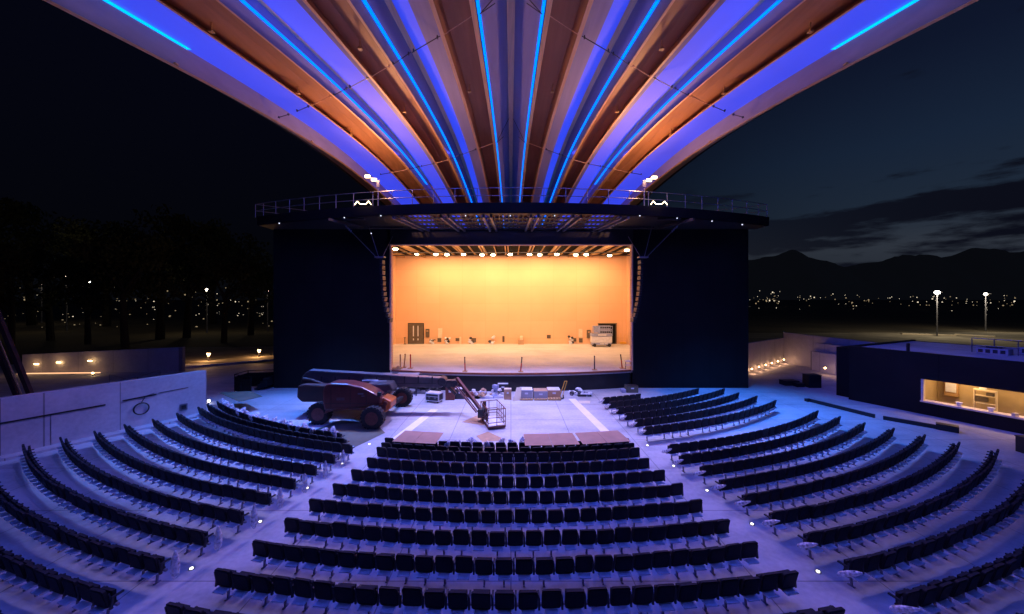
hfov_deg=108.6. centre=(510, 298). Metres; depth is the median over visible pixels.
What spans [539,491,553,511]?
auditorium seat
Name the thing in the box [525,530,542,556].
auditorium seat
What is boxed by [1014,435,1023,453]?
dark post
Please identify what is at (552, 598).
auditorium seat
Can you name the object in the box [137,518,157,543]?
auditorium seat
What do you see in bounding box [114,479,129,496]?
auditorium seat
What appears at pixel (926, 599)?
auditorium seat
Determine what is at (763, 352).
court wall
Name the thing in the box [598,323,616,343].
loading doorway
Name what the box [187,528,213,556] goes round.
auditorium seat
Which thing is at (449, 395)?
equipment case
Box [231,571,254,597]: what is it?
auditorium seat
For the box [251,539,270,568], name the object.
auditorium seat
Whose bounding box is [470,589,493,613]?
auditorium seat
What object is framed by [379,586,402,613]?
auditorium seat
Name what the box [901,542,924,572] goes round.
auditorium seat
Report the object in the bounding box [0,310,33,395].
steel beam
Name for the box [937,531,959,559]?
auditorium seat
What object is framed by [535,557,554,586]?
auditorium seat
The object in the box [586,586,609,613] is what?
auditorium seat
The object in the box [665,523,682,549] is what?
auditorium seat
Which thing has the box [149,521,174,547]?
auditorium seat
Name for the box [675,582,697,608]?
auditorium seat
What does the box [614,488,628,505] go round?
auditorium seat
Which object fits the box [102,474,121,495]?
auditorium seat
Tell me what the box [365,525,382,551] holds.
auditorium seat
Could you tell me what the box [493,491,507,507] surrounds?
auditorium seat
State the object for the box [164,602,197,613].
auditorium seat
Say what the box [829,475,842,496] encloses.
auditorium seat
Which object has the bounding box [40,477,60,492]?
auditorium seat
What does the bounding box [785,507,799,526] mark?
auditorium seat
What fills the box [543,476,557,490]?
auditorium seat
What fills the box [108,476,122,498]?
auditorium seat
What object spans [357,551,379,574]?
auditorium seat
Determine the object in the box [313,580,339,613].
auditorium seat
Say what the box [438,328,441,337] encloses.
wall hatch
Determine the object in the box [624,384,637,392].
road case
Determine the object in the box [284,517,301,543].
auditorium seat
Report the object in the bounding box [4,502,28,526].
auditorium seat
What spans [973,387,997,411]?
wire shelf
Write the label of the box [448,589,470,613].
auditorium seat
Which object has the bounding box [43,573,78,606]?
auditorium seat
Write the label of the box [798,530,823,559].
auditorium seat
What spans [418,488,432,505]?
auditorium seat
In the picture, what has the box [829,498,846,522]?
auditorium seat
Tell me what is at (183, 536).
auditorium seat
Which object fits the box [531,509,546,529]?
auditorium seat
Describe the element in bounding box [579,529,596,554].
auditorium seat
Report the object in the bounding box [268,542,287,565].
auditorium seat
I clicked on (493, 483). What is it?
auditorium seat
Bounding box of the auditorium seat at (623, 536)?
[614,526,631,553]
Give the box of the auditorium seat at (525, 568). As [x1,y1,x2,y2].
[515,557,534,586]
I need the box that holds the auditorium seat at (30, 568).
[19,563,53,596]
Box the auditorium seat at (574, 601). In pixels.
[563,588,586,613]
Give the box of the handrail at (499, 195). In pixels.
[255,188,766,216]
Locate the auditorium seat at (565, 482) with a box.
[558,475,571,489]
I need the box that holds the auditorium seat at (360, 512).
[352,503,368,524]
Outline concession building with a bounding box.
[836,339,1023,433]
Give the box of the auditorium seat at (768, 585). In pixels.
[756,571,779,604]
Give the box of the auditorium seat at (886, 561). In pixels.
[876,550,898,580]
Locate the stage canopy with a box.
[257,202,768,233]
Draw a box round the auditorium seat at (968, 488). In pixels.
[957,482,973,498]
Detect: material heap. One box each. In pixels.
[413,387,431,393]
[419,387,440,390]
[465,389,479,398]
[474,388,492,398]
[488,384,503,397]
[568,387,580,395]
[576,389,592,396]
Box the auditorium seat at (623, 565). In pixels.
[614,554,633,583]
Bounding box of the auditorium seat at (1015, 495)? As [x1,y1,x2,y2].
[1010,492,1023,515]
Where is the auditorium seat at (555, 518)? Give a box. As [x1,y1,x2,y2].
[547,509,563,528]
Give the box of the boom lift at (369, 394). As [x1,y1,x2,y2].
[297,369,505,428]
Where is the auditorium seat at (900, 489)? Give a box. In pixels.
[892,479,908,501]
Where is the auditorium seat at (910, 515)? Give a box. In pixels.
[898,508,917,532]
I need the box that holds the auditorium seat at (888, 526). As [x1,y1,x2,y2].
[878,514,897,533]
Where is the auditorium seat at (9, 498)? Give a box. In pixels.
[0,494,18,516]
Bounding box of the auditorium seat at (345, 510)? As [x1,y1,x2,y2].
[338,501,353,523]
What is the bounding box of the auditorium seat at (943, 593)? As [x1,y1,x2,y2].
[927,579,955,613]
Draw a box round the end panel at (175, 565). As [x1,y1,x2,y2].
[170,550,179,578]
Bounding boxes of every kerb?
[0,413,198,461]
[185,359,272,367]
[900,333,955,335]
[954,334,994,336]
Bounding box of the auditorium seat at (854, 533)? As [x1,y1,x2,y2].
[843,523,863,549]
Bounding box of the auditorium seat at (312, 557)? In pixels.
[302,546,321,575]
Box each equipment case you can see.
[445,387,454,399]
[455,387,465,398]
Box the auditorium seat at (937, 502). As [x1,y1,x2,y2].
[924,498,942,516]
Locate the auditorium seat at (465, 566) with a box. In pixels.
[455,555,475,579]
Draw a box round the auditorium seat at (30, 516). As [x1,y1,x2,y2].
[22,512,49,539]
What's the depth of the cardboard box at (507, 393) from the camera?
28.87 m
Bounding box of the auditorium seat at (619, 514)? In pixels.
[612,505,627,526]
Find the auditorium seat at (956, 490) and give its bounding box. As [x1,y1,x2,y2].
[946,487,962,511]
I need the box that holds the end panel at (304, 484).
[302,473,307,492]
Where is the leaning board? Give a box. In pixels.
[513,387,521,400]
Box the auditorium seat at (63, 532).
[55,528,83,550]
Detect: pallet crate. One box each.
[521,387,532,398]
[533,388,547,399]
[547,387,560,397]
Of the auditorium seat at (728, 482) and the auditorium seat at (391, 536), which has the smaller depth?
the auditorium seat at (391, 536)
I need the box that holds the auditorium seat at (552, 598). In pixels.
[540,588,563,613]
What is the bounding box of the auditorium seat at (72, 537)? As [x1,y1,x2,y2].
[65,532,94,560]
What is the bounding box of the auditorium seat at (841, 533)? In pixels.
[832,525,850,552]
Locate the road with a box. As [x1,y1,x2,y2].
[748,332,1023,347]
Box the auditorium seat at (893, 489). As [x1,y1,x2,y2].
[889,482,900,498]
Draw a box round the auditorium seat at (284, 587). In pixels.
[271,575,294,609]
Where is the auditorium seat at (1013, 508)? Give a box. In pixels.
[1001,501,1020,524]
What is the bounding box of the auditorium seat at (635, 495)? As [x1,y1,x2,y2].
[628,486,642,504]
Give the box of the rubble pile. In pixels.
[392,366,402,369]
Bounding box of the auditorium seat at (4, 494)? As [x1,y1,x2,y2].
[0,492,14,506]
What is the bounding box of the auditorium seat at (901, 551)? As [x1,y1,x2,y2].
[888,545,911,576]
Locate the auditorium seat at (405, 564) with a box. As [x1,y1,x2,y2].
[396,553,415,583]
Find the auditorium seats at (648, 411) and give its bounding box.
[0,388,1001,611]
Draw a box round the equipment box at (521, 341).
[518,336,523,344]
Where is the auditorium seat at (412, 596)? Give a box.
[402,586,426,613]
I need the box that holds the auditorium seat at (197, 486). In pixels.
[190,478,203,499]
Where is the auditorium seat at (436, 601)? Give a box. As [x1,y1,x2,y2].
[424,588,448,613]
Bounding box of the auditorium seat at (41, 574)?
[30,568,65,595]
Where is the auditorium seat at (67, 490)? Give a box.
[60,488,82,512]
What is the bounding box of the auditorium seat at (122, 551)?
[112,546,135,570]
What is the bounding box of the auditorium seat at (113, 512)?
[106,507,130,527]
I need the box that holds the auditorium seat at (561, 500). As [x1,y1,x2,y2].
[554,490,568,508]
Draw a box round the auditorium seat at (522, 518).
[514,509,530,529]
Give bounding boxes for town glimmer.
[23,287,1012,326]
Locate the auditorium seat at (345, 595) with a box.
[333,583,361,609]
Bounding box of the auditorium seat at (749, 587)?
[737,575,760,608]
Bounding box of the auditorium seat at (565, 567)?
[555,556,574,579]
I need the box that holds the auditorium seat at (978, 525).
[966,519,987,546]
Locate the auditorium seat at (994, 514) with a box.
[981,511,1001,537]
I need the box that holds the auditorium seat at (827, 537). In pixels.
[819,528,837,549]
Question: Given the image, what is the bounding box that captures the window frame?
[921,379,924,399]
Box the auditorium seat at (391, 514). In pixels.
[383,505,400,526]
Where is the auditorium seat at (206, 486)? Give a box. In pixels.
[200,480,213,496]
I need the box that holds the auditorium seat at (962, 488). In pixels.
[951,485,968,507]
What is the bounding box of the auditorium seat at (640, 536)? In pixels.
[631,526,648,552]
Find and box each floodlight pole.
[365,175,379,205]
[643,176,656,205]
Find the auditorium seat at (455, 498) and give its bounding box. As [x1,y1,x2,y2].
[447,490,462,507]
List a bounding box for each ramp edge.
[804,398,874,417]
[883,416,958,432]
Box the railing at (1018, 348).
[971,338,1023,355]
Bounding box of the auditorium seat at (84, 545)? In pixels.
[76,536,104,564]
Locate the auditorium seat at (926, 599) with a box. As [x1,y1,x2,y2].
[912,585,940,613]
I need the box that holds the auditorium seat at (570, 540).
[561,529,578,550]
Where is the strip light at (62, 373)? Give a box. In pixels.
[26,372,100,373]
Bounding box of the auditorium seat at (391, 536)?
[382,526,399,546]
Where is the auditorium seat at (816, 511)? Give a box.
[809,504,824,527]
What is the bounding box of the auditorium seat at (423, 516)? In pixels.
[415,507,431,528]
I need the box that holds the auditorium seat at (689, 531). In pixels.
[681,521,697,547]
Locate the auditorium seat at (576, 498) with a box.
[569,489,583,506]
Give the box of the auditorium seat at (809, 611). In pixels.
[796,608,823,613]
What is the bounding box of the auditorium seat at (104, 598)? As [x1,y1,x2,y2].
[87,586,123,613]
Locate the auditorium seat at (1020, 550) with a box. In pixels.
[1013,548,1023,578]
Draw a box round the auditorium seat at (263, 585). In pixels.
[251,573,274,606]
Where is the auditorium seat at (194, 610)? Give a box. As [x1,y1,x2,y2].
[184,606,209,613]
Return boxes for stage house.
[273,229,747,391]
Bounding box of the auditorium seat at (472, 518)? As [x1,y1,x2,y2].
[464,509,480,529]
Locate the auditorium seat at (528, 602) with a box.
[517,590,539,613]
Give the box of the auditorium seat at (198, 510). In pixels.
[189,501,205,525]
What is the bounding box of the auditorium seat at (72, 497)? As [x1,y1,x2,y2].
[66,492,89,510]
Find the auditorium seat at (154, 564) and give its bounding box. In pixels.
[140,554,170,584]
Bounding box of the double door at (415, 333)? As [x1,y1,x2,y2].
[408,323,423,343]
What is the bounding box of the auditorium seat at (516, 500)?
[508,491,523,508]
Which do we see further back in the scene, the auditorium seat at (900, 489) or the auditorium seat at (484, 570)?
the auditorium seat at (900, 489)
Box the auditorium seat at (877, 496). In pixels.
[868,487,885,510]
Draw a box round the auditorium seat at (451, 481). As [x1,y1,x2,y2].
[444,474,458,489]
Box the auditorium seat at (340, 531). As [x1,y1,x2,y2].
[332,521,349,548]
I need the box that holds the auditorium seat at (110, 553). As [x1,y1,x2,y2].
[99,544,128,573]
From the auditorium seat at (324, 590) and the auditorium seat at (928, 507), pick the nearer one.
the auditorium seat at (324, 590)
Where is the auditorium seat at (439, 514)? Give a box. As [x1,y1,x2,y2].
[432,507,447,529]
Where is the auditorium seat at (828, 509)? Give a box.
[818,501,835,525]
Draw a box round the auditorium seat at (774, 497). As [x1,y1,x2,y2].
[766,488,781,510]
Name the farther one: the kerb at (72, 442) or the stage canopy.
the stage canopy
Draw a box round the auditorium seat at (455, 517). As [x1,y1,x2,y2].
[448,508,464,528]
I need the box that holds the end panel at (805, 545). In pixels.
[797,542,817,548]
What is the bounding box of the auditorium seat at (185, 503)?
[178,498,195,522]
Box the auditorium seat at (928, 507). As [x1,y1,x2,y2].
[917,501,935,525]
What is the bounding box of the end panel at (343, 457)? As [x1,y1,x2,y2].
[341,450,344,466]
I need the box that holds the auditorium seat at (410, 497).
[403,489,418,505]
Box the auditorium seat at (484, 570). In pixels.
[475,557,494,586]
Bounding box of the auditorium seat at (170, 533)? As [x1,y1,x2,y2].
[161,524,180,544]
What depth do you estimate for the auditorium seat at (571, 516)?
12.39 m
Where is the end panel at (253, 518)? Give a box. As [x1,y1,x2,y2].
[250,505,257,528]
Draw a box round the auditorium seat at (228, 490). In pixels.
[220,484,234,507]
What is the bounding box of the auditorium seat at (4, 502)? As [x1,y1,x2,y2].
[0,498,23,521]
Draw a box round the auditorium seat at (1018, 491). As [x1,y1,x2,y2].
[1014,488,1023,509]
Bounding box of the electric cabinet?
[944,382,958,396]
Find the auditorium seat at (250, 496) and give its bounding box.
[243,488,257,511]
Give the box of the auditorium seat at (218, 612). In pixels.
[205,610,238,613]
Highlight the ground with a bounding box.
[0,300,1023,364]
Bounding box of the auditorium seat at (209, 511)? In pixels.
[201,503,216,528]
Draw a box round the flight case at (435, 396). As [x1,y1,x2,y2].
[425,390,443,402]
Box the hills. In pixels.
[4,259,272,299]
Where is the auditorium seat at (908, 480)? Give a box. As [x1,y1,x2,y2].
[899,476,914,498]
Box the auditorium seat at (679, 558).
[669,548,688,578]
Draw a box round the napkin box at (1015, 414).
[1011,413,1018,416]
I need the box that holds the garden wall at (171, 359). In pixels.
[22,347,184,372]
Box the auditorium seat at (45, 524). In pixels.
[37,520,64,547]
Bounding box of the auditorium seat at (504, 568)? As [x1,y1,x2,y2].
[495,557,514,586]
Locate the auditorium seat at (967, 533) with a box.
[956,522,978,550]
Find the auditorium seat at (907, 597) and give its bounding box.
[888,588,921,613]
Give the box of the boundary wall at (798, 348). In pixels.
[783,332,876,366]
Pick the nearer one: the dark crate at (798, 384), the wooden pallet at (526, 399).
the wooden pallet at (526, 399)
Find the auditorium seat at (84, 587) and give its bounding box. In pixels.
[72,580,107,610]
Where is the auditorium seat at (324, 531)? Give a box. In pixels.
[314,522,333,547]
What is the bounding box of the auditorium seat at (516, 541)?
[507,530,524,557]
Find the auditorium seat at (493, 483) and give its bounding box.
[487,475,500,496]
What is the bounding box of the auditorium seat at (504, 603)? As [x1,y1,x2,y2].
[494,589,516,613]
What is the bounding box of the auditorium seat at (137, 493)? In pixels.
[130,485,146,508]
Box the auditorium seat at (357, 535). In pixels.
[348,524,365,550]
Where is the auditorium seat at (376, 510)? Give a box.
[368,503,383,525]
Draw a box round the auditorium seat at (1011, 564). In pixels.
[993,557,1019,589]
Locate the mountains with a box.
[748,248,1023,299]
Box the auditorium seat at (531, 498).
[524,490,538,513]
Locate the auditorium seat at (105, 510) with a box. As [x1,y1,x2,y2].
[97,504,121,529]
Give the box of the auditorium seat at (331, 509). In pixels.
[323,499,338,517]
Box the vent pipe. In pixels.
[906,343,909,350]
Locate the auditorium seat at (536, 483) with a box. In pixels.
[529,476,542,490]
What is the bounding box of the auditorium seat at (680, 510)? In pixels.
[673,501,688,522]
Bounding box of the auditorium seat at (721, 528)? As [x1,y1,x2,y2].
[713,519,729,544]
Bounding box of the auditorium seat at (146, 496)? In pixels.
[139,488,152,510]
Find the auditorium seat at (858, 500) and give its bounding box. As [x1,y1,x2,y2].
[852,493,866,516]
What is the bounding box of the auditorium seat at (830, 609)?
[818,605,844,613]
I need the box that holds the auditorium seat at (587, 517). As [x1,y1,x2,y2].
[580,507,595,528]
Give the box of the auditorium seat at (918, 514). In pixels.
[907,504,926,529]
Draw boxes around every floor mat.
[219,391,261,401]
[318,420,384,445]
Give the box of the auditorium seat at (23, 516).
[16,510,41,529]
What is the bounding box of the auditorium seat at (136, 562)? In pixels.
[126,551,156,580]
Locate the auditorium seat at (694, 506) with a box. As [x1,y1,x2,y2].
[688,499,702,521]
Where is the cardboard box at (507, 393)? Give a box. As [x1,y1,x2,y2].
[504,388,510,399]
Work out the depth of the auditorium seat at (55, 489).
14.01 m
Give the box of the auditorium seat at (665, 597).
[654,583,676,613]
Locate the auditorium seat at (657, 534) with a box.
[648,525,665,545]
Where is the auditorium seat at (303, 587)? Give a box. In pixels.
[292,577,314,612]
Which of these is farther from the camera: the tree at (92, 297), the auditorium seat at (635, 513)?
the tree at (92, 297)
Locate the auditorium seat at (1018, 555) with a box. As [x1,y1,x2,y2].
[1003,551,1023,583]
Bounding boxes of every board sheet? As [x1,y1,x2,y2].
[392,430,442,443]
[523,433,579,445]
[575,430,630,443]
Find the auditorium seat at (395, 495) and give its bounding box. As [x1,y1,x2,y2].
[388,487,402,505]
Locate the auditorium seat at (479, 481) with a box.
[472,475,486,490]
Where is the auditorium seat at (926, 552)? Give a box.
[914,539,937,568]
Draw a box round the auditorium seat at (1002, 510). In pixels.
[989,507,1008,533]
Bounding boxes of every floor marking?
[393,409,437,438]
[569,399,608,430]
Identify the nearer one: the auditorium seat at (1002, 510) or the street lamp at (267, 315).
the auditorium seat at (1002, 510)
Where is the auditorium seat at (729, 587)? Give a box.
[717,577,739,610]
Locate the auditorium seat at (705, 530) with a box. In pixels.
[698,520,714,546]
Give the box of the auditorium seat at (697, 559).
[687,548,707,577]
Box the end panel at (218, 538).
[214,525,222,550]
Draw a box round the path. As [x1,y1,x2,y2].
[137,347,272,361]
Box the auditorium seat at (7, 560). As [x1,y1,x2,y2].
[0,554,31,585]
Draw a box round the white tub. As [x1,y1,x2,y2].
[987,407,994,411]
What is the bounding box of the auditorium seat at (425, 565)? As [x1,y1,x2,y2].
[415,555,435,584]
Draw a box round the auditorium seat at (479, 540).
[471,530,488,550]
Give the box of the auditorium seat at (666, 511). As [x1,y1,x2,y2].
[658,502,673,524]
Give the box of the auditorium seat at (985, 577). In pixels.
[969,566,995,599]
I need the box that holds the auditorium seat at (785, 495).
[780,486,793,509]
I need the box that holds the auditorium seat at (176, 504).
[167,496,182,520]
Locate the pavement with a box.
[0,363,1023,613]
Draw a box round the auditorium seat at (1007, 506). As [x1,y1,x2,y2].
[995,503,1014,529]
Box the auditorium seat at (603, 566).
[594,554,613,584]
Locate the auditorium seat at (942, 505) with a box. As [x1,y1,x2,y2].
[932,495,950,518]
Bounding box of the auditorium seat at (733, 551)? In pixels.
[723,543,742,573]
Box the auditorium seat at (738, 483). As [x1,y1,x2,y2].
[732,476,744,491]
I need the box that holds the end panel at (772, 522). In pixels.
[762,520,779,525]
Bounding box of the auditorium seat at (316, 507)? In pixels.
[309,498,324,521]
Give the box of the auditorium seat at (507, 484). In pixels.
[501,476,514,490]
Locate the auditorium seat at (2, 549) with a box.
[0,547,12,554]
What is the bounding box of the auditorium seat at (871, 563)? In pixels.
[863,553,883,578]
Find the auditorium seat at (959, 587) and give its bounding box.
[942,576,970,609]
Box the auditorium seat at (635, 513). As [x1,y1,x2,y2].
[628,505,643,526]
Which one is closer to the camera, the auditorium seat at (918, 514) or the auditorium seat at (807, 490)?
the auditorium seat at (918, 514)
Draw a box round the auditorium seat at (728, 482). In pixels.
[715,478,733,498]
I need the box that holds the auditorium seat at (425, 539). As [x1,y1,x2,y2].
[417,529,434,554]
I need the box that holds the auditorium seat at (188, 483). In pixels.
[181,475,194,497]
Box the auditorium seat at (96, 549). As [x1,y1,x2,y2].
[87,540,116,569]
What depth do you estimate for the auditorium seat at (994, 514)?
12.17 m
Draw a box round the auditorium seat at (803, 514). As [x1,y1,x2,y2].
[796,505,811,530]
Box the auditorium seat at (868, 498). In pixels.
[861,490,876,513]
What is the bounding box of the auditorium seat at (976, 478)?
[966,475,982,494]
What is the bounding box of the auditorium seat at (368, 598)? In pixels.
[355,584,379,613]
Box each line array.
[345,225,392,322]
[628,225,677,322]
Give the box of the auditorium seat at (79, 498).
[73,495,90,519]
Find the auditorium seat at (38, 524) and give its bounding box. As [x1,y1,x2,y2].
[29,516,56,543]
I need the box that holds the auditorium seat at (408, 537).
[399,528,416,553]
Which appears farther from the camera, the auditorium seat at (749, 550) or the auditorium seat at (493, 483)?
the auditorium seat at (493, 483)
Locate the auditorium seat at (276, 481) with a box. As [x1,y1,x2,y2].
[270,474,282,495]
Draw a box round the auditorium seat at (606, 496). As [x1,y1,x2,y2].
[599,489,613,506]
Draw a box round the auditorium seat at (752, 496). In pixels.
[737,492,757,515]
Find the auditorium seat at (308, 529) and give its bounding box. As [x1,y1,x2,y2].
[299,520,316,539]
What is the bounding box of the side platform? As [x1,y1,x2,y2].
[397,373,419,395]
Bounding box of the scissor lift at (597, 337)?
[590,326,612,346]
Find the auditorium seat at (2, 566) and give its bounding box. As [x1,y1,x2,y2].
[0,550,21,580]
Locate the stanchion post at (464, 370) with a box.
[462,357,467,371]
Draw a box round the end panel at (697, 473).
[693,471,705,475]
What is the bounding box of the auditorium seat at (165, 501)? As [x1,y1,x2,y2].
[157,493,179,511]
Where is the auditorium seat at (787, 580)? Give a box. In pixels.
[775,569,798,595]
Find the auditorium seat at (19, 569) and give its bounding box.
[8,559,41,591]
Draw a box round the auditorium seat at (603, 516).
[596,507,611,528]
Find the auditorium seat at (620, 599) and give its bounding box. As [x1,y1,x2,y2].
[609,586,631,613]
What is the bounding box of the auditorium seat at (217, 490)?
[210,483,224,504]
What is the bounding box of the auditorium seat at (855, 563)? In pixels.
[837,556,867,587]
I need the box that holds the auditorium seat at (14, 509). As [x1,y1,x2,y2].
[9,506,34,530]
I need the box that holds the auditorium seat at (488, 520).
[481,510,497,527]
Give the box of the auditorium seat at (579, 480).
[572,474,585,489]
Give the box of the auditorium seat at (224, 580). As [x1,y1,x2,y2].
[212,568,236,600]
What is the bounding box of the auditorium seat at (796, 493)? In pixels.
[791,484,803,506]
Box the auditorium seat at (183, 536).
[173,526,192,553]
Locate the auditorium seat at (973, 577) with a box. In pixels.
[957,571,983,604]
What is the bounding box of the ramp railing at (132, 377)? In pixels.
[109,370,159,382]
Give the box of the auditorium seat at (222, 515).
[213,506,229,525]
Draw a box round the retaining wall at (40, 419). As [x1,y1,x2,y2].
[0,370,205,455]
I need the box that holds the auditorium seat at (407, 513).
[400,505,415,523]
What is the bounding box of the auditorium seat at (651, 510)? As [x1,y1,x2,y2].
[643,503,658,521]
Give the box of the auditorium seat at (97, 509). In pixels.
[89,501,106,526]
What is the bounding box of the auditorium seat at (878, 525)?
[867,517,887,543]
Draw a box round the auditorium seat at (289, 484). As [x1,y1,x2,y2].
[281,477,299,497]
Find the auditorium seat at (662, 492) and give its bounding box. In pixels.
[656,485,669,502]
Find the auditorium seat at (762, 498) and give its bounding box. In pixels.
[756,491,769,507]
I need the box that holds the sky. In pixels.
[0,0,1023,266]
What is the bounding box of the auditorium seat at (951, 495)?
[939,492,956,514]
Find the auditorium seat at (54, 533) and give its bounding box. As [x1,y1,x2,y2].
[46,525,73,552]
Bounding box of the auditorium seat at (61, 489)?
[54,485,76,508]
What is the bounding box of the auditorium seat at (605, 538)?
[597,528,614,554]
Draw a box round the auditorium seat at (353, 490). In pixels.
[346,483,360,500]
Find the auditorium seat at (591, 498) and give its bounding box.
[584,489,598,507]
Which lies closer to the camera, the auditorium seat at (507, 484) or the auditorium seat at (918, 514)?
the auditorium seat at (918, 514)
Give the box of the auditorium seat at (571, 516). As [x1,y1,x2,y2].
[564,508,579,525]
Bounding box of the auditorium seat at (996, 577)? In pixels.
[982,562,1008,588]
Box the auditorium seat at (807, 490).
[801,482,814,503]
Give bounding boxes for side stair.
[234,370,272,391]
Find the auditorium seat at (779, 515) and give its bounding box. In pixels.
[764,510,786,535]
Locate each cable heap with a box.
[444,337,449,343]
[568,335,573,343]
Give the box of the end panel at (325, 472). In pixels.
[323,462,327,478]
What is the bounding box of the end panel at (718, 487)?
[712,484,725,489]
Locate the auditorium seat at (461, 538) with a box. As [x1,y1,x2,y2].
[453,529,470,554]
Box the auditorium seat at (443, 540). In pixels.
[435,530,453,554]
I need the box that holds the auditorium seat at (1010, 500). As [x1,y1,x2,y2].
[1005,496,1023,514]
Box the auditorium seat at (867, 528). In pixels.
[856,520,875,546]
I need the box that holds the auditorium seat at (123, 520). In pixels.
[116,512,135,537]
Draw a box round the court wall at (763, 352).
[748,338,783,372]
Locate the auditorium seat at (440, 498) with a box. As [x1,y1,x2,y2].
[433,489,447,506]
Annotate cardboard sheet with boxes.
[463,415,484,424]
[477,432,500,441]
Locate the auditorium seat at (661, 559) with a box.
[651,550,670,574]
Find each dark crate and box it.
[779,379,799,385]
[793,382,804,386]
[802,373,821,387]
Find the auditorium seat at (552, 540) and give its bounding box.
[543,529,560,556]
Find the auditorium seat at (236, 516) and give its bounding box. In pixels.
[226,508,248,533]
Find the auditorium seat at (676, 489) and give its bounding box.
[670,482,683,502]
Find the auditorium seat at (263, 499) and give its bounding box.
[255,491,275,507]
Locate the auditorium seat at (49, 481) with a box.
[44,479,65,501]
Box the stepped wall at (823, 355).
[811,343,845,374]
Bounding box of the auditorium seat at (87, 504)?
[81,499,104,522]
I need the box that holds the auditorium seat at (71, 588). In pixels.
[57,577,83,611]
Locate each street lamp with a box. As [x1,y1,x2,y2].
[66,285,67,330]
[206,289,207,332]
[267,295,267,330]
[934,291,940,335]
[984,293,990,330]
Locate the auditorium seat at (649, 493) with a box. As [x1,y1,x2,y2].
[642,486,656,501]
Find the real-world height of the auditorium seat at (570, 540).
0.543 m
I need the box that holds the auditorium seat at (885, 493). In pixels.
[876,484,892,507]
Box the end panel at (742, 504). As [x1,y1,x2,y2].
[735,501,750,505]
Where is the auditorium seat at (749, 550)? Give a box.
[740,541,758,564]
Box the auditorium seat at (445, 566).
[435,555,455,585]
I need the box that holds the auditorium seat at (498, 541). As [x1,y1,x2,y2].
[489,531,506,557]
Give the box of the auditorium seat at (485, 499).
[478,491,492,509]
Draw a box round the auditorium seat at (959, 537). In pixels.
[947,526,968,555]
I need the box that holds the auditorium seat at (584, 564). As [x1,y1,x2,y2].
[575,554,594,585]
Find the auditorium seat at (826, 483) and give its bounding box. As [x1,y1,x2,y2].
[821,477,834,499]
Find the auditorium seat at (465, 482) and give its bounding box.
[459,475,472,490]
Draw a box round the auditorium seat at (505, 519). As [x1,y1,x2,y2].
[497,509,513,531]
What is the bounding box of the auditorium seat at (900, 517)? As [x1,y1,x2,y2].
[888,510,907,536]
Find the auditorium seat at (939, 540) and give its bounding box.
[925,535,948,557]
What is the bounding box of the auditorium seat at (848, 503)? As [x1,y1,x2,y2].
[842,495,856,513]
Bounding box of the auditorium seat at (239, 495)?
[231,486,246,509]
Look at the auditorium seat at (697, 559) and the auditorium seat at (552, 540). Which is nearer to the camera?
the auditorium seat at (697, 559)
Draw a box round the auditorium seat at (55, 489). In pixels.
[49,483,70,505]
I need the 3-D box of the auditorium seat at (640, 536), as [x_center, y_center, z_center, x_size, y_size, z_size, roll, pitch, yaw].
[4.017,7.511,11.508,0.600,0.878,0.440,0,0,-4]
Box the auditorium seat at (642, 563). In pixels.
[632,552,651,582]
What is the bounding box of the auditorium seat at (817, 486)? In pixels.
[812,479,824,495]
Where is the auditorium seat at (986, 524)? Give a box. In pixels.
[974,516,994,536]
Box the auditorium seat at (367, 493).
[359,486,374,504]
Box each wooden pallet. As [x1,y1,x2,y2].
[520,398,532,400]
[534,398,546,400]
[548,397,560,400]
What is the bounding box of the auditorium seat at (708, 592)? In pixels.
[697,579,719,613]
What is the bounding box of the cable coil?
[133,393,153,414]
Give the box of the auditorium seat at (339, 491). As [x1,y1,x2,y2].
[332,483,347,500]
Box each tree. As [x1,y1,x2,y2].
[0,197,63,324]
[0,232,100,340]
[37,255,122,343]
[45,215,143,326]
[64,231,188,348]
[81,203,220,338]
[136,213,234,337]
[167,218,246,323]
[179,244,267,342]
[205,233,272,334]
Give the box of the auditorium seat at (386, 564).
[376,553,396,582]
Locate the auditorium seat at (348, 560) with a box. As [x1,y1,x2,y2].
[338,550,358,579]
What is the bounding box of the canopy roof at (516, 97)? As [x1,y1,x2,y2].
[43,0,978,227]
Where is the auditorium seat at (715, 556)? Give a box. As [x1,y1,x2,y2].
[705,546,725,575]
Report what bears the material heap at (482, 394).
on the pavement
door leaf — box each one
[408,324,415,343]
[416,324,422,343]
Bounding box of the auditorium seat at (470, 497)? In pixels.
[463,490,477,508]
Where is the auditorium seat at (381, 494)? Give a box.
[374,486,388,504]
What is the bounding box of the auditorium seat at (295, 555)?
[285,545,304,573]
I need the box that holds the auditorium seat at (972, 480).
[961,478,977,498]
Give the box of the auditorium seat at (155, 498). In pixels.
[147,490,163,514]
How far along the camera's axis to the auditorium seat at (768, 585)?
9.47 m
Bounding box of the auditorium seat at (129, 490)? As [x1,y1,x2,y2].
[122,482,138,504]
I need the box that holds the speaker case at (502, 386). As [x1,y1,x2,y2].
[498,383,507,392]
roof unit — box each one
[976,346,1012,355]
[1019,347,1023,353]
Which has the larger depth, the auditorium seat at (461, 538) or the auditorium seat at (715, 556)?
the auditorium seat at (461, 538)
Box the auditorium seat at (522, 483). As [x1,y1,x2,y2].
[515,477,528,490]
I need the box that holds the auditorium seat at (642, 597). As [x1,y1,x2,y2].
[632,584,653,613]
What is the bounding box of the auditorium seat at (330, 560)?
[320,548,339,577]
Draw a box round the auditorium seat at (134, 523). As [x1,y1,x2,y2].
[126,515,151,540]

